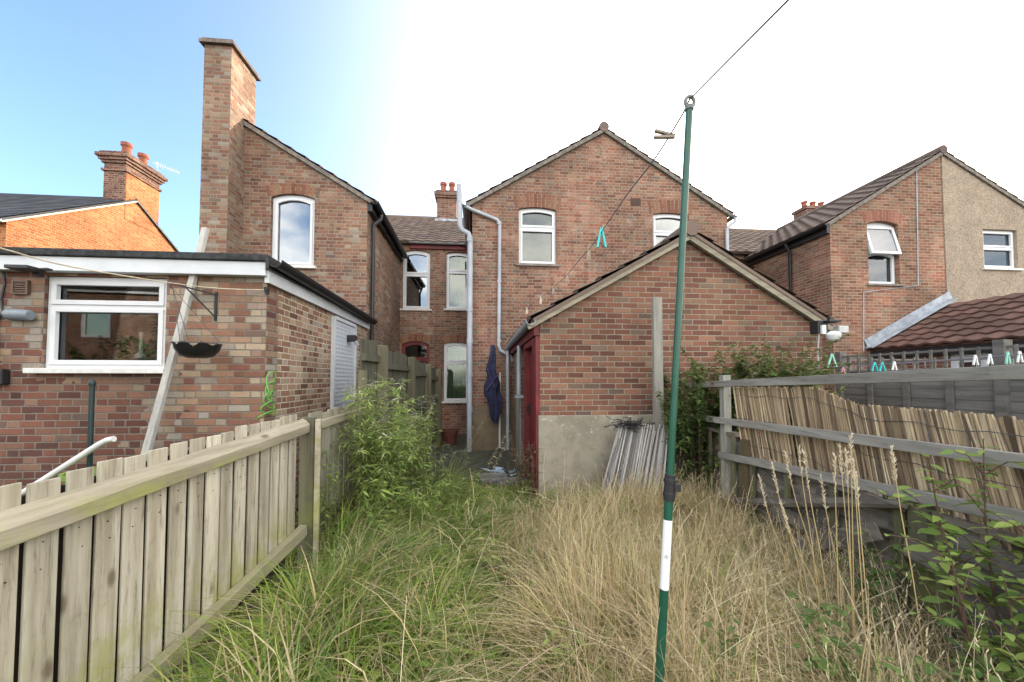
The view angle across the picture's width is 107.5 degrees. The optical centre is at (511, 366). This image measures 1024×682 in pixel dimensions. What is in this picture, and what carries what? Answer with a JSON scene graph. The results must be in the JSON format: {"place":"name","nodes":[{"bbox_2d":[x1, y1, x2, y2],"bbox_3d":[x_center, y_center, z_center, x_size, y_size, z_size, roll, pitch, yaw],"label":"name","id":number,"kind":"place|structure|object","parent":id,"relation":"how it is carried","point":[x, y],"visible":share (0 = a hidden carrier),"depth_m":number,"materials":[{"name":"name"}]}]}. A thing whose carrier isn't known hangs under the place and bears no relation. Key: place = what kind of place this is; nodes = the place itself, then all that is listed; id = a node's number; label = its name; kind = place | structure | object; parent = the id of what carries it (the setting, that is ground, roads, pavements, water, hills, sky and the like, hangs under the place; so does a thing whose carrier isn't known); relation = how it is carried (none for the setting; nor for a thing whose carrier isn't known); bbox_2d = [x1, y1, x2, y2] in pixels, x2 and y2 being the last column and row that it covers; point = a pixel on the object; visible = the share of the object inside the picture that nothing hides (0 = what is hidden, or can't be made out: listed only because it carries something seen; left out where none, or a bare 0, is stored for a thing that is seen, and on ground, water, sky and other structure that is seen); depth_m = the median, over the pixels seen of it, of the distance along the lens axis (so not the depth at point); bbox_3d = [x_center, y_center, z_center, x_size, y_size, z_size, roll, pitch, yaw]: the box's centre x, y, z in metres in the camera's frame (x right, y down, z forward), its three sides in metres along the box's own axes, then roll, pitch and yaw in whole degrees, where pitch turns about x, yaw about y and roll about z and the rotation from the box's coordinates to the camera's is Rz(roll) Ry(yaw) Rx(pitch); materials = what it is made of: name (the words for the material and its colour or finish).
{"place":"outdoors","nodes":[
{"label":"outdoors","id":0,"kind":"place"},
{"bbox_2d":[0,141,179,251],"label":"orange brick house","id":1,"kind":"structure","parent":0,"point":[122,213],"depth_m":11.37,"materials":[{"name":"brick"}]},
{"bbox_2d":[175,543,321,668],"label":"neighbour lawn","id":2,"kind":"structure","parent":0,"point":[248,600],"depth_m":2.75,"materials":[{"name":"green plant"}]},
{"bbox_2d":[415,434,523,483],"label":"patio","id":3,"kind":"structure","parent":0,"point":[482,458],"depth_m":6.92,"materials":[{"name":"grey concrete"}]},
{"bbox_2d":[441,428,457,444],"bbox_3d":[-1.420,1.609,8.549,0.400,0.340,0.394,0,-2,0],"label":"plant pot","id":4,"kind":"object","parent":3,"relation":"on","point":[449,436],"visible":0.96,"depth_m":8.41,"materials":[{"name":"ceramic"}]},
{"bbox_2d":[459,417,486,472],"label":"flowering stem","id":5,"kind":"object","parent":3,"relation":"on","point":[468,445],"visible":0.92,"depth_m":5.88,"materials":[{"name":"green plant"}]},
{"bbox_2d":[481,467,516,475],"bbox_3d":[-0.199,1.644,5.895,0.655,0.066,0.548,0,-2,0],"label":"plastic sheet","id":6,"kind":"object","parent":3,"relation":"on","point":[496,469],"visible":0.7,"depth_m":5.95,"materials":[{"name":"white plastic"}]},
{"bbox_2d":[491,477,525,486],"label":"paving slab","id":7,"kind":"structure","parent":3,"relation":"on","point":[500,481],"depth_m":5.27,"materials":[{"name":"grey concrete"}]},
{"bbox_2d":[476,472,507,484],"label":"paving slab","id":8,"kind":"structure","parent":7,"relation":"on","point":[495,476],"depth_m":5.53,"materials":[{"name":"grey concrete"}]},
{"bbox_2d":[0,0,1023,251],"label":"sky","id":9,"kind":"structure","parent":0,"point":[397,100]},
{"bbox_2d":[164,436,1023,681],"bbox_3d":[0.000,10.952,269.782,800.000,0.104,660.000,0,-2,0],"label":"ground","id":10,"kind":"structure","parent":0,"point":[257,602],"depth_m":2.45,"materials":[{"name":"green plant"}]},
{"bbox_2d":[58,466,96,483],"bbox_3d":[-3.125,1.018,2.866,0.450,0.450,0.450,0,-2,0],"label":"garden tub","id":11,"kind":"object","parent":10,"relation":"on","point":[63,477],"visible":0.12,"depth_m":2.71,"materials":[{"name":"plastic"}]},
{"bbox_2d":[21,436,116,494],"bbox_3d":[-3.431,0.780,2.874,0.758,0.490,0.043,0,-2,0],"label":"plastic pipe","id":12,"kind":"object","parent":11,"relation":"on","point":[76,458],"visible":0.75,"depth_m":2.86,"materials":[{"name":"white plastic"}]},
{"bbox_2d":[86,379,96,467],"bbox_3d":[-3.350,0.842,2.972,0.051,1.477,0.046,0,-2,0],"label":"metal post","id":13,"kind":"object","parent":10,"relation":"on","point":[92,383],"visible":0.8,"depth_m":2.98,"materials":[{"name":"green metal"}]},
{"bbox_2d":[141,227,209,460],"bbox_3d":[-3.093,0.199,3.332,0.076,3.188,0.773,0,-2,7],"label":"timber plank","id":14,"kind":"object","parent":10,"relation":"on","point":[157,412],"visible":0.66,"depth_m":3.38,"materials":[{"name":"grey wood"}]},
{"bbox_2d":[0,402,366,681],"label":"board fence","id":15,"kind":"object","parent":10,"relation":"on","point":[101,576],"visible":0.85,"depth_m":1.70,"materials":[{"name":"brown wood"}]},
{"bbox_2d":[0,247,377,536],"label":"flat roofed extension","id":16,"kind":"object","parent":10,"relation":"on","point":[294,328],"visible":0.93,"depth_m":3.60,"materials":[{"name":"brick"}]},
{"bbox_2d":[0,271,5,320],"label":"power cable","id":17,"kind":"object","parent":16,"relation":"attached to","point":[2,290],"visible":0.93,"depth_m":3.47,"materials":[{"name":"black plastic"}]},
{"bbox_2d":[0,369,9,384],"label":"outdoor socket","id":18,"kind":"object","parent":16,"relation":"attached to","point":[4,376],"visible":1,"depth_m":3.42,"materials":[{"name":"black plastic"}]},
{"bbox_2d":[1,308,35,320],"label":"bulkhead light","id":19,"kind":"object","parent":16,"relation":"attached to","point":[18,314],"visible":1,"depth_m":3.39,"materials":[{"name":"grey plastic"}]},
{"bbox_2d":[4,264,52,276],"bbox_3d":[-4.265,-0.849,3.343,0.261,0.060,0.188,0,-2,-5],"label":"floodlight","id":20,"kind":"object","parent":16,"relation":"attached to","point":[37,272],"visible":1,"depth_m":3.32,"materials":[{"name":"black plastic"}]},
{"bbox_2d":[22,277,166,373],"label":"window","id":21,"kind":"structure","parent":16,"relation":"in","point":[92,325],"depth_m":3.60,"materials":[{"name":"white plastic"}]},
{"bbox_2d":[134,332,146,358],"bbox_3d":[-3.806,-0.215,3.851,0.100,0.270,0.098,0,-2,-5],"label":"white bottle","id":22,"kind":"object","parent":16,"relation":"in","point":[140,354],"visible":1,"depth_m":3.84,"materials":[{"name":"plastic"}]},
{"bbox_2d":[170,284,217,320],"bbox_3d":[-2.940,-0.589,3.483,0.043,0.289,0.366,-1,-2,26],"label":"wall bracket","id":23,"kind":"object","parent":16,"relation":"attached to","point":[215,294],"depth_m":3.59,"materials":[{"name":"black metal"}]},
{"bbox_2d":[170,289,222,358],"bbox_3d":[-2.781,-0.383,3.327,0.355,0.622,0.355,2,-3,-43],"label":"hanging basket","id":24,"kind":"object","parent":23,"relation":"hanging from","point":[201,349],"visible":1,"depth_m":3.23,"materials":[{"name":"black plastic"}]},
{"bbox_2d":[264,287,269,294],"bbox_3d":[-2.399,-0.742,3.661,0.030,0.070,0.070,0,-2,-5],"label":"line hook","id":25,"kind":"object","parent":16,"relation":"attached to","point":[267,290],"visible":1,"depth_m":3.67,"materials":[{"name":"black plastic"}]},
{"bbox_2d":[0,247,263,289],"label":"washing line","id":26,"kind":"object","parent":25,"relation":"attached to","point":[115,274],"visible":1,"depth_m":2.38,"materials":[{"name":"white plastic"}]},
{"bbox_2d":[257,371,277,419],"bbox_3d":[-2.338,0.273,3.620,0.053,0.461,0.330,0,-2,-5],"label":"garden hose","id":27,"kind":"object","parent":16,"relation":"attached to","point":[271,401],"visible":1,"depth_m":3.60,"materials":[{"name":"green rubber"}]},
{"bbox_2d":[335,320,354,407],"bbox_3d":[-2.586,0.423,5.768,0.024,2.157,0.852,0,-2,-5],"label":"door panel","id":28,"kind":"structure","parent":16,"relation":"in","point":[344,349],"depth_m":5.73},
{"bbox_2d":[347,335,358,345],"bbox_3d":[-2.490,-0.401,5.894,0.206,0.178,0.148,0,-2,-5],"label":"security light","id":29,"kind":"object","parent":16,"relation":"attached to","point":[351,338],"visible":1,"depth_m":5.87,"materials":[{"name":"black plastic"}]},
{"bbox_2d":[198,37,444,433],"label":"brick house","id":30,"kind":"structure","parent":10,"relation":"on","point":[262,191],"depth_m":7.06,"materials":[{"name":"red brick"}]},
{"bbox_2d":[272,195,316,268],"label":"window","id":31,"kind":"structure","parent":30,"relation":"in","point":[293,215],"depth_m":7.66,"materials":[{"name":"white plastic"}]},
{"bbox_2d":[402,342,428,379],"bbox_3d":[-2.656,0.098,10.692,0.966,1.590,1.079,0,-2,-5],"label":"window","id":32,"kind":"structure","parent":30,"relation":"in","point":[420,350],"depth_m":11.21,"materials":[{"name":"red paint"}]},
{"bbox_2d":[400,251,431,310],"bbox_3d":[-2.649,-2.307,10.728,0.970,1.800,1.175,0,-2,-5],"label":"window","id":33,"kind":"structure","parent":30,"relation":"in","point":[416,279],"depth_m":11.27,"materials":[{"name":"white plastic"}]},
{"bbox_2d":[320,442,351,543],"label":"climbing weed","id":34,"kind":"object","parent":10,"relation":"on","point":[329,475],"visible":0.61,"depth_m":3.19,"materials":[{"name":"green plant"}]},
{"bbox_2d":[332,373,424,519],"bbox_3d":[-1.249,0.858,3.700,0.959,1.605,0.967,0,-2,0],"label":"tall weed","id":35,"kind":"object","parent":10,"relation":"on","point":[374,444],"visible":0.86,"depth_m":3.52,"materials":[{"name":"green plant"}]},
{"bbox_2d":[355,467,422,548],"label":"tall weed","id":36,"kind":"object","parent":10,"relation":"on","point":[384,500],"visible":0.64,"depth_m":3.27,"materials":[{"name":"green plant"}]},
{"bbox_2d":[113,456,685,681],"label":"green grass","id":37,"kind":"structure","parent":10,"relation":"on","point":[285,667],"depth_m":2.09,"materials":[{"name":"green plant"}]},
{"bbox_2d":[358,337,441,490],"bbox_3d":[-1.625,0.722,6.194,0.130,1.990,4.270,0,-2,0],"label":"close board fence","id":38,"kind":"object","parent":10,"relation":"on","point":[425,381],"visible":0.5,"depth_m":5.63,"materials":[{"name":"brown wood"}]},
{"bbox_2d":[394,412,431,477],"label":"tall weed","id":39,"kind":"object","parent":10,"relation":"on","point":[417,442],"visible":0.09,"depth_m":5.27,"materials":[{"name":"green plant"}]},
{"bbox_2d":[380,395,447,500],"bbox_3d":[-1.092,1.001,4.198,0.786,1.356,1.066,0,-2,0],"label":"tall weed","id":40,"kind":"object","parent":10,"relation":"on","point":[412,475],"visible":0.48,"depth_m":4.12,"materials":[{"name":"green plant"}]},
{"bbox_2d":[384,468,476,532],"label":"tall weed","id":41,"kind":"object","parent":10,"relation":"on","point":[416,499],"visible":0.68,"depth_m":3.45,"materials":[{"name":"green plant"}]},
{"bbox_2d":[419,444,471,488],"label":"tall weed","id":42,"kind":"object","parent":10,"relation":"on","point":[441,467],"visible":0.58,"depth_m":4.85,"materials":[{"name":"green plant"}]},
{"bbox_2d":[415,468,486,515],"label":"tall weed","id":43,"kind":"object","parent":10,"relation":"on","point":[453,490],"visible":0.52,"depth_m":4.04,"materials":[{"name":"green plant"}]},
{"bbox_2d":[452,534,508,593],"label":"dock weed","id":44,"kind":"object","parent":10,"relation":"on","point":[489,560],"visible":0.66,"depth_m":2.76,"materials":[{"name":"green plant"}]},
{"bbox_2d":[481,432,511,490],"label":"flowering stem","id":45,"kind":"object","parent":10,"relation":"on","point":[496,458],"visible":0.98,"depth_m":4.91,"materials":[{"name":"green plant"}]},
{"bbox_2d":[506,439,542,498],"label":"dead shrub","id":46,"kind":"object","parent":10,"relation":"on","point":[516,464],"visible":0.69,"depth_m":4.66,"materials":[{"name":"brown plant"}]},
{"bbox_2d":[493,470,568,516],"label":"weed","id":47,"kind":"object","parent":10,"relation":"on","point":[524,495],"visible":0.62,"depth_m":4.23,"materials":[{"name":"green plant"}]},
{"bbox_2d":[532,614,617,681],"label":"weed","id":48,"kind":"object","parent":10,"relation":"on","point":[564,645],"visible":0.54,"depth_m":1.80,"materials":[{"name":"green plant"}]},
{"bbox_2d":[422,122,739,451],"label":"brick house","id":49,"kind":"structure","parent":10,"relation":"on","point":[513,246],"depth_m":8.20,"materials":[{"name":"red brick"}]},
{"bbox_2d":[442,343,466,402],"bbox_3d":[-1.522,0.178,10.296,0.805,1.653,0.283,0,-2,-5],"label":"window","id":50,"kind":"structure","parent":49,"relation":"in","point":[455,354],"depth_m":10.38,"materials":[{"name":"white plastic"}]},
{"bbox_2d":[444,253,466,310],"bbox_3d":[-1.536,-2.313,10.830,0.872,1.780,1.175,0,-2,-5],"label":"window","id":51,"kind":"structure","parent":49,"relation":"in","point":[456,275],"depth_m":10.47,"materials":[{"name":"white plastic"}]},
{"bbox_2d":[516,209,559,266],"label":"window","id":52,"kind":"structure","parent":49,"relation":"in","point":[537,246],"depth_m":8.90,"materials":[{"name":"white plastic"}]},
{"bbox_2d":[653,214,679,246],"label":"window","id":53,"kind":"structure","parent":49,"relation":"in","point":[664,225],"depth_m":8.97,"materials":[{"name":"white plastic"}]},
{"bbox_2d":[597,421,641,501],"bbox_3d":[1.177,1.145,4.116,0.722,1.046,0.236,2,-3,-37],"label":"reed roll","id":54,"kind":"object","parent":10,"relation":"on","point":[627,445],"visible":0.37,"depth_m":4.17,"materials":[{"name":"dried reed"},{"name":"wood"}]},
{"bbox_2d":[604,417,655,432],"bbox_3d":[1.349,0.681,4.226,0.616,0.266,0.337,0,-2,0],"label":"garden netting","id":55,"kind":"object","parent":54,"relation":"on","point":[633,423],"visible":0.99,"depth_m":4.22,"materials":[{"name":"black plastic"}]},
{"bbox_2d":[603,497,655,528],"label":"weed","id":56,"kind":"object","parent":10,"relation":"on","point":[623,507],"visible":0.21,"depth_m":3.55,"materials":[{"name":"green plant"}]},
{"bbox_2d":[632,423,655,498],"bbox_3d":[1.429,1.159,4.173,0.515,1.022,0.152,1,-2,-36],"label":"reed roll","id":57,"kind":"object","parent":10,"relation":"on","point":[645,445],"visible":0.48,"depth_m":4.21,"materials":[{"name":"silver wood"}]},
{"bbox_2d":[651,297,663,473],"bbox_3d":[1.694,0.423,4.353,0.105,2.457,0.070,0,-2,0],"label":"timber post","id":58,"kind":"object","parent":10,"relation":"on","point":[657,344],"visible":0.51,"depth_m":4.34,"materials":[{"name":"grey wood"}]},
{"bbox_2d":[647,424,668,495],"bbox_3d":[1.585,1.163,4.106,0.506,1.009,0.166,2,-3,-40],"label":"reed roll","id":59,"kind":"object","parent":10,"relation":"on","point":[660,450],"visible":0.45,"depth_m":4.16,"materials":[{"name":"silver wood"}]},
{"bbox_2d":[505,220,836,505],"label":"brick outhouse","id":60,"kind":"structure","parent":10,"relation":"on","point":[582,361],"depth_m":4.63,"materials":[{"name":"red brick"}]},
{"bbox_2d":[526,350,531,475],"bbox_3d":[0.286,0.676,5.185,0.097,1.850,0.787,0,-2,-5],"label":"door","id":61,"kind":"structure","parent":60,"relation":"in","point":[528,408],"depth_m":5.48,"materials":[{"name":"red paint"}]},
{"bbox_2d":[810,317,848,367],"bbox_3d":[3.645,-0.273,4.293,0.351,0.571,0.200,-1,-2,22],"label":"security light","id":62,"kind":"object","parent":60,"relation":"attached to","point":[818,327],"visible":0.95,"depth_m":4.28,"materials":[{"name":"white plastic"}]},
{"bbox_2d":[655,94,695,681],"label":"washing line pole","id":63,"kind":"object","parent":10,"relation":"on","point":[671,486],"visible":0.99,"depth_m":1.39,"materials":[{"name":"green metal"}]},
{"bbox_2d":[489,0,788,328],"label":"washing line","id":64,"kind":"object","parent":63,"relation":"attached to","point":[768,19],"visible":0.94,"depth_m":1.46,"materials":[{"name":"grey plastic"}]},
{"bbox_2d":[484,330,502,423],"bbox_3d":[-0.405,0.190,7.673,0.379,1.964,0.321,-1,-2,22],"label":"hanging garment","id":65,"kind":"object","parent":64,"relation":"hanging from","point":[492,394],"visible":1,"depth_m":7.63,"materials":[{"name":"blue fabric"}]},
{"bbox_2d":[596,227,606,247],"bbox_3d":[0.648,-0.933,2.718,0.074,0.149,0.021,0,-2,0],"label":"clothes peg","id":66,"kind":"object","parent":64,"relation":"hanging from","point":[603,236],"visible":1,"depth_m":2.71,"materials":[{"name":"teal plastic"}]},
{"bbox_2d":[653,129,674,138],"bbox_3d":[0.628,-0.957,1.547,0.087,0.037,0.021,0,-2,0],"label":"clothes peg","id":67,"kind":"object","parent":64,"relation":"hanging from","point":[665,134],"visible":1,"depth_m":1.54,"materials":[{"name":"brown wood"}]},
{"bbox_2d":[648,345,737,505],"bbox_3d":[2.120,0.740,4.218,1.098,1.878,1.155,0,-2,0],"label":"bramble","id":68,"kind":"object","parent":10,"relation":"on","point":[687,441],"visible":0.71,"depth_m":4.12,"materials":[{"name":"green plant"}]},
{"bbox_2d":[684,358,805,467],"bbox_3d":[2.581,0.790,3.986,1.367,1.761,1.153,-1,-2,25],"label":"bramble","id":69,"kind":"object","parent":10,"relation":"on","point":[717,406],"visible":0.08,"depth_m":4.00,"materials":[{"name":"green plant"}]},
{"bbox_2d":[740,493,774,545],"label":"bramble","id":70,"kind":"object","parent":10,"relation":"on","point":[750,514],"visible":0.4,"depth_m":3.21,"materials":[{"name":"green plant"}]},
{"bbox_2d":[683,334,852,471],"bbox_3d":[2.658,0.666,4.034,1.596,2.013,1.360,0,-2,0],"label":"bramble","id":71,"kind":"object","parent":10,"relation":"on","point":[741,364],"visible":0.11,"depth_m":3.89,"materials":[{"name":"green plant"}]},
{"bbox_2d":[758,475,799,630],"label":"seed stalk","id":72,"kind":"object","parent":10,"relation":"on","point":[763,493],"visible":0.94,"depth_m":1.97,"materials":[{"name":"plant"}]},
{"bbox_2d":[693,595,884,681],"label":"bramble","id":73,"kind":"object","parent":10,"relation":"on","point":[834,622],"visible":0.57,"depth_m":1.51,"materials":[{"name":"green plant"}]},
{"bbox_2d":[770,461,809,627],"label":"seed stalk","id":74,"kind":"object","parent":10,"relation":"on","point":[775,477],"visible":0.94,"depth_m":1.91,"materials":[{"name":"plant"}]},
{"bbox_2d":[731,348,849,470],"bbox_3d":[2.947,0.738,4.144,1.224,1.877,1.066,-2,-3,41],"label":"bramble","id":75,"kind":"object","parent":10,"relation":"on","point":[834,392],"visible":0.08,"depth_m":4.00,"materials":[{"name":"green plant"}]},
{"bbox_2d":[782,450,828,634],"bbox_3d":[1.464,1.001,1.850,0.222,1.169,0.026,0,-2,10],"label":"seed stalk","id":76,"kind":"object","parent":10,"relation":"on","point":[785,455],"visible":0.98,"depth_m":1.86,"materials":[{"name":"plant"}]},
{"bbox_2d":[779,500,831,635],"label":"seed stalk","id":77,"kind":"object","parent":10,"relation":"on","point":[783,511],"visible":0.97,"depth_m":1.77,"materials":[{"name":"plant"}]},
{"bbox_2d":[797,445,821,626],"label":"seed stalk","id":78,"kind":"object","parent":10,"relation":"on","point":[800,452],"visible":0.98,"depth_m":1.85,"materials":[{"name":"plant"}]},
{"bbox_2d":[801,448,831,630],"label":"seed stalk","id":79,"kind":"object","parent":10,"relation":"on","point":[804,461],"visible":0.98,"depth_m":1.80,"materials":[{"name":"plant"}]},
{"bbox_2d":[832,452,839,635],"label":"seed stalk","id":80,"kind":"object","parent":10,"relation":"on","point":[835,473],"visible":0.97,"depth_m":1.73,"materials":[{"name":"plant"}]},
{"bbox_2d":[819,474,852,662],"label":"seed stalk","id":81,"kind":"object","parent":10,"relation":"on","point":[823,495],"visible":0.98,"depth_m":1.77,"materials":[{"name":"plant"}]},
{"bbox_2d":[729,151,946,446],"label":"brick house","id":82,"kind":"structure","parent":10,"relation":"on","point":[866,262],"depth_m":8.57,"materials":[{"name":"red brick"}]},
{"bbox_2d":[867,223,904,286],"bbox_3d":[8.400,-2.549,8.533,0.898,1.494,0.234,0,-2,-5],"label":"window","id":83,"kind":"structure","parent":82,"relation":"in","point":[883,244],"depth_m":8.59,"materials":[{"name":"white plastic"}]},
{"bbox_2d":[837,442,857,661],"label":"seed stalk","id":84,"kind":"object","parent":10,"relation":"on","point":[841,459],"visible":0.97,"depth_m":1.71,"materials":[{"name":"plant"}]},
{"bbox_2d":[844,448,854,661],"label":"seed stalk","id":85,"kind":"object","parent":10,"relation":"on","point":[846,464],"visible":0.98,"depth_m":1.69,"materials":[{"name":"plant"}]},
{"bbox_2d":[848,433,855,659],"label":"seed stalk","id":86,"kind":"object","parent":10,"relation":"on","point":[850,444],"visible":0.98,"depth_m":1.70,"materials":[{"name":"plant"}]},
{"bbox_2d":[681,364,1023,675],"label":"rail fence","id":87,"kind":"object","parent":10,"relation":"on","point":[725,384],"visible":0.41,"depth_m":2.04,"materials":[{"name":"grey wood"}]},
{"bbox_2d":[733,386,1023,550],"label":"reed screen","id":88,"kind":"object","parent":87,"relation":"attached to","point":[846,415],"visible":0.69,"depth_m":2.17,"materials":[{"name":"wicker"}]},
{"bbox_2d":[851,458,867,665],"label":"seed stalk","id":89,"kind":"object","parent":10,"relation":"on","point":[854,487],"visible":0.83,"depth_m":1.66,"materials":[{"name":"plant"}]},
{"bbox_2d":[698,425,1023,681],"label":"lap panel fence","id":90,"kind":"object","parent":10,"relation":"on","point":[881,515],"visible":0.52,"depth_m":2.27,"materials":[{"name":"grey wood"}]},
{"bbox_2d":[853,471,872,677],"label":"seed stalk","id":91,"kind":"object","parent":10,"relation":"on","point":[857,487],"visible":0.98,"depth_m":1.61,"materials":[{"name":"plant"}]},
{"bbox_2d":[806,520,925,671],"bbox_3d":[1.849,1.207,1.905,0.580,0.784,0.397,0,-2,0],"label":"bramble","id":92,"kind":"object","parent":10,"relation":"on","point":[874,577],"visible":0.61,"depth_m":1.92,"materials":[{"name":"green plant"}]},
{"bbox_2d":[735,145,1023,304],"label":"rendered house","id":93,"kind":"structure","parent":10,"relation":"on","point":[983,222],"depth_m":8.72,"materials":[{"name":"beige concrete"}]},
{"bbox_2d":[982,230,1023,270],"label":"window","id":94,"kind":"structure","parent":93,"relation":"in","point":[998,250],"depth_m":8.84,"materials":[{"name":"white plastic"}]},
{"bbox_2d":[786,590,1023,681],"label":"bramble","id":95,"kind":"object","parent":10,"relation":"on","point":[929,668],"visible":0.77,"depth_m":1.36,"materials":[{"name":"green plant"}]},
{"bbox_2d":[890,445,927,681],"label":"seed stalk","id":96,"kind":"object","parent":10,"relation":"on","point":[893,460],"visible":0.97,"depth_m":1.51,"materials":[{"name":"plant"}]},
{"bbox_2d":[834,339,1023,509],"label":"trellis fence","id":97,"kind":"object","parent":10,"relation":"on","point":[997,398],"visible":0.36,"depth_m":4.60,"materials":[{"name":"grey wood"}]},
{"bbox_2d":[833,354,1022,367],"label":"washing line","id":98,"kind":"object","parent":97,"relation":"attached to","point":[932,361],"visible":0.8,"depth_m":3.90,"materials":[{"name":"plastic"}]},
{"bbox_2d":[1005,352,1010,363],"bbox_3d":[4.867,-0.084,3.685,0.049,0.120,0.021,0,-2,0],"label":"clothes peg","id":99,"kind":"object","parent":98,"relation":"hanging from","point":[1007,359],"visible":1,"depth_m":3.68,"materials":[{"name":"green plastic"}]},
{"bbox_2d":[864,291,1023,368],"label":"tiled extension","id":100,"kind":"object","parent":10,"relation":"on","point":[974,323],"visible":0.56,"depth_m":7.42,"materials":[{"name":"brown tile"}]},
{"bbox_2d":[951,351,1013,367],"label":"window","id":101,"kind":"structure","parent":100,"relation":"in","point":[967,363],"depth_m":6.92,"materials":[{"name":"white plastic"}]},
{"bbox_2d":[876,438,1023,681],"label":"sapling","id":102,"kind":"object","parent":10,"relation":"on","point":[988,554],"visible":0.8,"depth_m":1.52,"materials":[{"name":"green plant"}]},
{"bbox_2d":[884,507,1023,681],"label":"sapling","id":103,"kind":"object","parent":10,"relation":"on","point":[1010,639],"visible":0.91,"depth_m":1.32,"materials":[{"name":"green plant"}]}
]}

